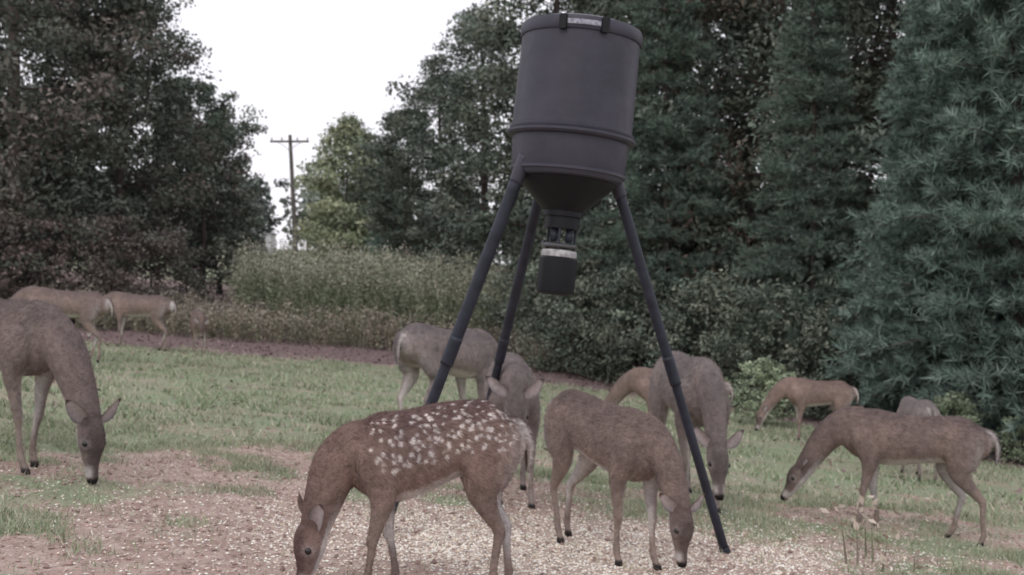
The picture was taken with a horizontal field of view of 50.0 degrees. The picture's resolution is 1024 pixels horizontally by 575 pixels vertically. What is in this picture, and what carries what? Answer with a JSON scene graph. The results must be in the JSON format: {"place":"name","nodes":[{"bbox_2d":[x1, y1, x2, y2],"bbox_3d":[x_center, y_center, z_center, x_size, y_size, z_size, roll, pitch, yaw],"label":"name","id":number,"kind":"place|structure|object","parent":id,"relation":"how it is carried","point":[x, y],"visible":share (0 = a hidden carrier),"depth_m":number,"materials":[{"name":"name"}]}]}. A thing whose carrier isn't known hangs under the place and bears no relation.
{"place":"outdoors","nodes":[
{"label":"outdoors","id":0,"kind":"place"},
{"bbox_2d":[0,0,910,264],"label":"sky","id":1,"kind":"structure","parent":0,"point":[304,63],"materials":[{"name":"white"}]},
{"bbox_2d":[0,249,1023,574],"bbox_3d":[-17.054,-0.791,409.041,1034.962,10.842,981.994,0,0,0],"label":"ground","id":2,"kind":"structure","parent":0,"point":[128,537],"depth_m":6.73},
{"bbox_2d":[0,164,30,279],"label":"autumn shrub","id":3,"kind":"object","parent":2,"relation":"on","point":[12,197],"visible":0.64,"depth_m":20.88,"materials":[{"name":"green plant"}]},
{"bbox_2d":[0,182,108,299],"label":"autumn shrub","id":4,"kind":"object","parent":2,"relation":"on","point":[14,252],"visible":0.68,"depth_m":21.34,"materials":[{"name":"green plant"}]},
{"bbox_2d":[0,297,121,484],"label":"deer","id":5,"kind":"object","parent":2,"relation":"on","point":[44,343],"visible":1,"depth_m":6.06},
{"bbox_2d":[10,286,113,362],"bbox_3d":[-6.098,0.488,14.596,1.621,1.014,0.378,0,0,0],"label":"deer","id":6,"kind":"object","parent":2,"relation":"on","point":[89,309],"visible":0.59,"depth_m":14.47},
{"bbox_2d":[0,0,155,258],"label":"broadleaf tree","id":7,"kind":"object","parent":2,"relation":"on","point":[59,167],"visible":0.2,"depth_m":25.80,"materials":[{"name":"green plant"}]},
{"bbox_2d":[2,211,159,321],"bbox_3d":[-9.050,-0.371,22.834,3.018,2.415,3.156,0,0,-35],"label":"autumn shrub","id":8,"kind":"object","parent":2,"relation":"on","point":[103,265],"visible":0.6,"depth_m":22.37,"materials":[{"name":"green plant"}]},
{"bbox_2d":[0,0,164,283],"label":"broadleaf tree","id":9,"kind":"object","parent":2,"relation":"on","point":[4,50],"visible":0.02,"depth_m":32.88,"materials":[{"name":"green plant"}]},
{"bbox_2d":[0,0,209,296],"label":"broadleaf tree","id":10,"kind":"object","parent":2,"relation":"on","point":[13,120],"visible":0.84,"depth_m":22.75,"materials":[{"name":"green plant"}]},
{"bbox_2d":[0,0,227,291],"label":"broadleaf tree","id":11,"kind":"object","parent":2,"relation":"on","point":[175,202],"visible":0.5,"depth_m":25.93,"materials":[{"name":"green plant"}]},
{"bbox_2d":[0,0,247,290],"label":"broadleaf tree","id":12,"kind":"object","parent":2,"relation":"on","point":[220,122],"visible":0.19,"depth_m":28.80,"materials":[{"name":"green plant"}]},
{"bbox_2d":[87,291,176,350],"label":"deer","id":13,"kind":"object","parent":2,"relation":"on","point":[159,309],"visible":0.78,"depth_m":17.88},
{"bbox_2d":[83,226,234,316],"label":"autumn shrub","id":14,"kind":"object","parent":2,"relation":"on","point":[164,241],"visible":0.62,"depth_m":24.31,"materials":[{"name":"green plant"}]},
{"bbox_2d":[101,75,290,297],"bbox_3d":[-9.524,-2.985,33.020,4.664,6.862,4.227,0,0,22],"label":"broadleaf tree","id":15,"kind":"object","parent":2,"relation":"on","point":[205,92],"visible":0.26,"depth_m":32.88,"materials":[{"name":"green plant"}]},
{"bbox_2d":[134,131,263,302],"bbox_3d":[-8.698,-1.908,31.228,3.589,5.038,3.851,0,0,23],"label":"broadleaf tree","id":16,"kind":"object","parent":2,"relation":"on","point":[203,261],"visible":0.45,"depth_m":30.95,"materials":[{"name":"green plant"}]},
{"bbox_2d":[189,309,209,354],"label":"deer","id":17,"kind":"object","parent":2,"relation":"on","point":[198,320],"visible":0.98,"depth_m":17.62},
{"bbox_2d":[148,112,284,293],"bbox_3d":[-9.679,-2.762,36.281,4.486,6.298,4.814,0,0,-5],"label":"broadleaf tree","id":18,"kind":"object","parent":2,"relation":"on","point":[243,164],"visible":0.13,"depth_m":36.03,"materials":[{"name":"green plant"}]},
{"bbox_2d":[251,228,276,252],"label":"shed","id":19,"kind":"structure","parent":2,"relation":"on","point":[271,235],"depth_m":106.80,"materials":[{"name":"white"}]},
{"bbox_2d":[0,271,571,371],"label":"dry weeds","id":20,"kind":"object","parent":2,"relation":"on","point":[228,323],"visible":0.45,"depth_m":22.68,"materials":[{"name":"brown plant"}]},
{"bbox_2d":[270,135,308,254],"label":"utility pole","id":21,"kind":"object","parent":2,"relation":"on","point":[290,141],"visible":0.94,"depth_m":87.84,"materials":[{"name":"brown wood"}]},
{"bbox_2d":[306,187,355,260],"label":"yellow green tree","id":22,"kind":"object","parent":2,"relation":"on","point":[335,194],"visible":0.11,"depth_m":63.57,"materials":[{"name":"green plant"}]},
{"bbox_2d":[290,111,387,266],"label":"yellow green tree","id":23,"kind":"object","parent":2,"relation":"on","point":[345,131],"visible":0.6,"depth_m":59.00,"materials":[{"name":"green plant"}]},
{"bbox_2d":[216,232,544,353],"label":"tall weeds","id":24,"kind":"object","parent":2,"relation":"on","point":[264,279],"visible":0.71,"depth_m":24.64,"materials":[{"name":"green plant"}]},
{"bbox_2d":[2,160,758,272],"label":"distant trees","id":25,"kind":"object","parent":2,"relation":"on","point":[270,210],"visible":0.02,"depth_m":127.74,"materials":[{"name":"green plant"}]},
{"bbox_2d":[347,161,427,261],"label":"yellow green tree","id":26,"kind":"object","parent":2,"relation":"on","point":[365,218],"visible":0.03,"depth_m":62.04,"materials":[{"name":"green plant"}]},
{"bbox_2d":[362,143,422,275],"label":"pine tree","id":27,"kind":"object","parent":2,"relation":"on","point":[376,242],"visible":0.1,"depth_m":47.71,"materials":[{"name":"green plant"}]},
{"bbox_2d":[349,108,476,279],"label":"broadleaf tree","id":28,"kind":"object","parent":2,"relation":"on","point":[380,148],"visible":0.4,"depth_m":41.64,"materials":[{"name":"green plant"}]},
{"bbox_2d":[293,398,534,574],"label":"fawn","id":29,"kind":"object","parent":2,"relation":"on","point":[386,460],"visible":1,"depth_m":4.30,"materials":[{"name":"fur"}]},
{"bbox_2d":[339,52,508,282],"bbox_3d":[-2.691,-3.720,39.194,6.082,9.259,5.347,0,0,26],"label":"broadleaf tree","id":30,"kind":"object","parent":2,"relation":"on","point":[433,65],"visible":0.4,"depth_m":38.40,"materials":[{"name":"green plant"}]},
{"bbox_2d":[391,321,497,410],"bbox_3d":[-0.471,0.837,9.827,0.446,1.112,1.794,0,0,36],"label":"deer","id":31,"kind":"object","parent":2,"relation":"on","point":[417,346],"visible":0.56,"depth_m":9.38},
{"bbox_2d":[383,5,545,280],"bbox_3d":[-0.703,-4.074,36.186,6.236,10.537,6.777,0,0,-20],"label":"broadleaf tree","id":32,"kind":"object","parent":2,"relation":"on","point":[456,86],"visible":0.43,"depth_m":35.48,"materials":[{"name":"green plant"}]},
{"bbox_2d":[1,439,1022,574],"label":"corn kernels","id":33,"kind":"object","parent":2,"relation":"on","point":[449,553],"visible":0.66,"depth_m":5.60,"materials":[{"name":"beige food"}]},
{"bbox_2d":[0,400,1023,574],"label":"dirt clods","id":34,"kind":"object","parent":2,"relation":"on","point":[218,569],"visible":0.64,"depth_m":5.90,"materials":[{"name":"brown soil"}]},
{"bbox_2d":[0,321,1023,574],"bbox_3d":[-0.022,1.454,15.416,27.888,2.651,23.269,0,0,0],"label":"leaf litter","id":35,"kind":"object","parent":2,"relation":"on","point":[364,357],"visible":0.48,"depth_m":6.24,"materials":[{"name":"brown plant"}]},
{"bbox_2d":[483,352,543,508],"bbox_3d":[-0.008,0.882,6.928,0.388,0.950,1.378,0,0,0],"label":"deer","id":36,"kind":"object","parent":2,"relation":"on","point":[516,388],"visible":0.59,"depth_m":6.44},
{"bbox_2d":[474,254,607,357],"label":"undergrowth shrub","id":37,"kind":"object","parent":2,"relation":"on","point":[502,305],"visible":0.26,"depth_m":23.04,"materials":[{"name":"green plant"}]},
{"bbox_2d":[385,0,698,330],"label":"broadleaf tree","id":38,"kind":"object","parent":2,"relation":"on","point":[508,35],"visible":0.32,"depth_m":26.75,"materials":[{"name":"green plant"}]},
{"bbox_2d":[395,13,730,553],"bbox_3d":[0.245,0.066,6.116,1.871,2.785,1.927,0,0,0],"label":"deer feeder","id":39,"kind":"object","parent":2,"relation":"on","point":[569,131],"visible":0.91,"depth_m":5.30,"materials":[{"name":"black metal"}]},
{"bbox_2d":[487,221,662,370],"bbox_3d":[1.624,0.276,23.548,4.858,3.419,4.020,0,0,-26],"label":"undergrowth shrub","id":40,"kind":"object","parent":2,"relation":"on","point":[583,264],"visible":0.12,"depth_m":22.96,"materials":[{"name":"green plant"}]},
{"bbox_2d":[506,269,650,378],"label":"undergrowth shrub","id":41,"kind":"object","parent":2,"relation":"on","point":[563,310],"visible":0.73,"depth_m":21.21,"materials":[{"name":"green plant"}]},
{"bbox_2d":[474,0,699,296],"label":"broadleaf tree","id":42,"kind":"object","parent":2,"relation":"on","point":[511,92],"depth_m":32.41,"materials":[{"name":"green plant"}]},
{"bbox_2d":[542,387,705,570],"bbox_3d":[0.497,0.943,5.446,0.329,0.841,1.165,0,0,-31],"label":"deer","id":43,"kind":"object","parent":2,"relation":"on","point":[622,445],"visible":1,"depth_m":5.28},
{"bbox_2d":[559,264,712,383],"bbox_3d":[2.453,0.803,20.640,2.948,2.508,3.562,0,0,-6],"label":"undergrowth shrub","id":44,"kind":"object","parent":2,"relation":"on","point":[601,336],"visible":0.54,"depth_m":20.20,"materials":[{"name":"green plant"}]},
{"bbox_2d":[567,236,741,375],"bbox_3d":[2.921,0.546,21.773,3.752,3.191,4.534,0,0,13],"label":"undergrowth shrub","id":45,"kind":"object","parent":2,"relation":"on","point":[674,254],"visible":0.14,"depth_m":21.30,"materials":[{"name":"green plant"}]},
{"bbox_2d":[564,0,759,379],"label":"pine tree","id":46,"kind":"object","parent":2,"relation":"on","point":[676,23],"visible":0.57,"depth_m":21.07,"materials":[{"name":"green plant"}]},
{"bbox_2d":[511,0,817,338],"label":"broadleaf tree","id":47,"kind":"object","parent":2,"relation":"on","point":[607,9],"visible":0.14,"depth_m":22.59,"materials":[{"name":"green plant"}]},
{"bbox_2d":[605,367,733,414],"bbox_3d":[1.541,1.226,11.032,1.354,0.843,0.301,0,0,15],"label":"deer","id":48,"kind":"object","parent":2,"relation":"on","point":[636,380],"visible":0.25,"depth_m":11.05},
{"bbox_2d":[647,348,743,513],"bbox_3d":[1.202,0.965,7.444,0.456,1.058,1.583,0,0,0],"label":"deer","id":49,"kind":"object","parent":2,"relation":"on","point":[706,394],"visible":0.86,"depth_m":6.92},
{"bbox_2d":[603,269,810,401],"bbox_3d":[3.482,0.916,19.363,3.562,2.508,2.948,0,0,15],"label":"undergrowth shrub","id":50,"kind":"object","parent":2,"relation":"on","point":[719,295],"visible":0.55,"depth_m":19.10,"materials":[{"name":"green plant"}]},
{"bbox_2d":[578,0,878,354],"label":"broadleaf tree","id":51,"kind":"object","parent":2,"relation":"on","point":[717,26],"visible":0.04,"depth_m":26.91,"materials":[{"name":"green plant"}]},
{"bbox_2d":[643,1,857,303],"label":"broadleaf tree","id":52,"kind":"object","parent":2,"relation":"on","point":[725,83],"visible":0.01,"depth_m":30.47,"materials":[{"name":"green plant"}]},
{"bbox_2d":[724,357,797,426],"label":"pale shrub","id":53,"kind":"object","parent":2,"relation":"on","point":[766,367],"visible":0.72,"depth_m":14.96,"materials":[{"name":"green plant"}]},
{"bbox_2d":[618,0,913,356],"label":"broadleaf tree","id":54,"kind":"object","parent":2,"relation":"on","point":[870,111],"visible":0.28,"depth_m":21.58,"materials":[{"name":"green plant"}]},
{"bbox_2d":[681,232,874,408],"bbox_3d":[4.913,0.664,20.021,4.020,3.419,4.858,0,0,45],"label":"undergrowth shrub","id":55,"kind":"object","parent":2,"relation":"on","point":[827,265],"visible":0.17,"depth_m":19.66,"materials":[{"name":"green plant"}]},
{"bbox_2d":[638,0,917,352],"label":"broadleaf tree","id":56,"kind":"object","parent":2,"relation":"on","point":[771,10],"visible":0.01,"depth_m":25.70,"materials":[{"name":"green plant"}]},
{"bbox_2d":[705,285,858,410],"bbox_3d":[4.362,1.096,18.254,2.680,2.280,3.239,0,0,-20],"label":"undergrowth shrub","id":57,"kind":"object","parent":2,"relation":"on","point":[740,350],"visible":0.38,"depth_m":17.94,"materials":[{"name":"green plant"}]},
{"bbox_2d":[716,0,887,416],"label":"pine tree","id":58,"kind":"object","parent":2,"relation":"on","point":[825,182],"visible":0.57,"depth_m":18.33,"materials":[{"name":"green plant"}]},
{"bbox_2d":[755,377,858,440],"bbox_3d":[3.544,1.489,13.178,1.295,0.840,0.297,0,0,-7],"label":"deer","id":59,"kind":"object","parent":2,"relation":"on","point":[800,394],"visible":0.9,"depth_m":13.09},
{"bbox_2d":[760,288,887,420],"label":"undergrowth shrub","id":60,"kind":"object","parent":2,"relation":"on","point":[824,321],"visible":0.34,"depth_m":16.79,"materials":[{"name":"green plant"}]},
{"bbox_2d":[766,251,939,413],"bbox_3d":[6.682,0.900,17.584,3.752,3.191,4.534,0,0,42],"label":"undergrowth shrub","id":61,"kind":"object","parent":2,"relation":"on","point":[827,285],"visible":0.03,"depth_m":17.35,"materials":[{"name":"green plant"}]},
{"bbox_2d":[740,0,997,302],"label":"broadleaf tree","id":62,"kind":"object","parent":2,"relation":"on","point":[870,86],"visible":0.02,"depth_m":19.92,"materials":[{"name":"green plant"}]},
{"bbox_2d":[737,0,1009,345],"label":"broadleaf tree","id":63,"kind":"object","parent":2,"relation":"on","point":[867,12],"visible":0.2,"depth_m":19.61,"materials":[{"name":"green plant"}]},
{"bbox_2d":[820,458,932,572],"bbox_3d":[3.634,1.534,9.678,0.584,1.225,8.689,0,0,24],"label":"weed clump","id":64,"kind":"object","parent":2,"relation":"on","point":[859,543],"visible":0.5,"depth_m":5.92,"materials":[{"name":"beige plant"}]},
{"bbox_2d":[780,405,1000,546],"bbox_3d":[2.433,1.194,7.087,1.370,0.872,0.332,0,0,15],"label":"deer","id":65,"kind":"object","parent":2,"relation":"on","point":[956,449],"visible":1,"depth_m":6.98},
{"bbox_2d":[822,0,1010,446],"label":"pine tree","id":66,"kind":"object","parent":2,"relation":"on","point":[868,288],"visible":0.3,"depth_m":15.11,"materials":[{"name":"green plant"}]},
{"bbox_2d":[897,396,940,480],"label":"deer","id":67,"kind":"object","parent":2,"relation":"on","point":[909,405],"visible":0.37,"depth_m":10.15},
{"bbox_2d":[822,0,1023,459],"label":"pine tree","id":68,"kind":"object","parent":2,"relation":"on","point":[1006,220],"visible":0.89,"depth_m":13.84,"materials":[{"name":"green plant"}]},
{"bbox_2d":[871,310,1006,420],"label":"undergrowth shrub","id":69,"kind":"object","parent":2,"relation":"on","point":[876,370],"visible":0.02,"depth_m":15.03,"materials":[{"name":"green plant"}]},
{"bbox_2d":[857,1,1023,421],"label":"pine tree","id":70,"kind":"object","parent":2,"relation":"on","point":[1006,181],"depth_m":16.77,"materials":[{"name":"green plant"}]},
{"bbox_2d":[933,391,991,427],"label":"pale shrub","id":71,"kind":"object","parent":2,"relation":"on","point":[946,402],"visible":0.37,"depth_m":13.13,"materials":[{"name":"green plant"}]},
{"bbox_2d":[915,14,1023,278],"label":"broadleaf tree","id":72,"kind":"object","parent":2,"relation":"on","point":[987,134],"depth_m":16.47,"materials":[{"name":"green plant"}]},
{"bbox_2d":[977,360,1023,423],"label":"undergrowth shrub","id":73,"kind":"object","parent":2,"relation":"on","point":[983,363],"visible":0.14,"depth_m":13.94,"materials":[{"name":"green plant"}]},
{"bbox_2d":[992,414,1023,463],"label":"pale shrub","id":74,"kind":"object","parent":2,"relation":"on","point":[1015,446],"visible":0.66,"depth_m":12.90,"materials":[{"name":"green plant"}]},
{"bbox_2d":[0,338,1023,574],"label":"grass","id":75,"kind":"structure","parent":0,"point":[68,424],"depth_m":8.23,"materials":[{"name":"green plant"}]}
]}

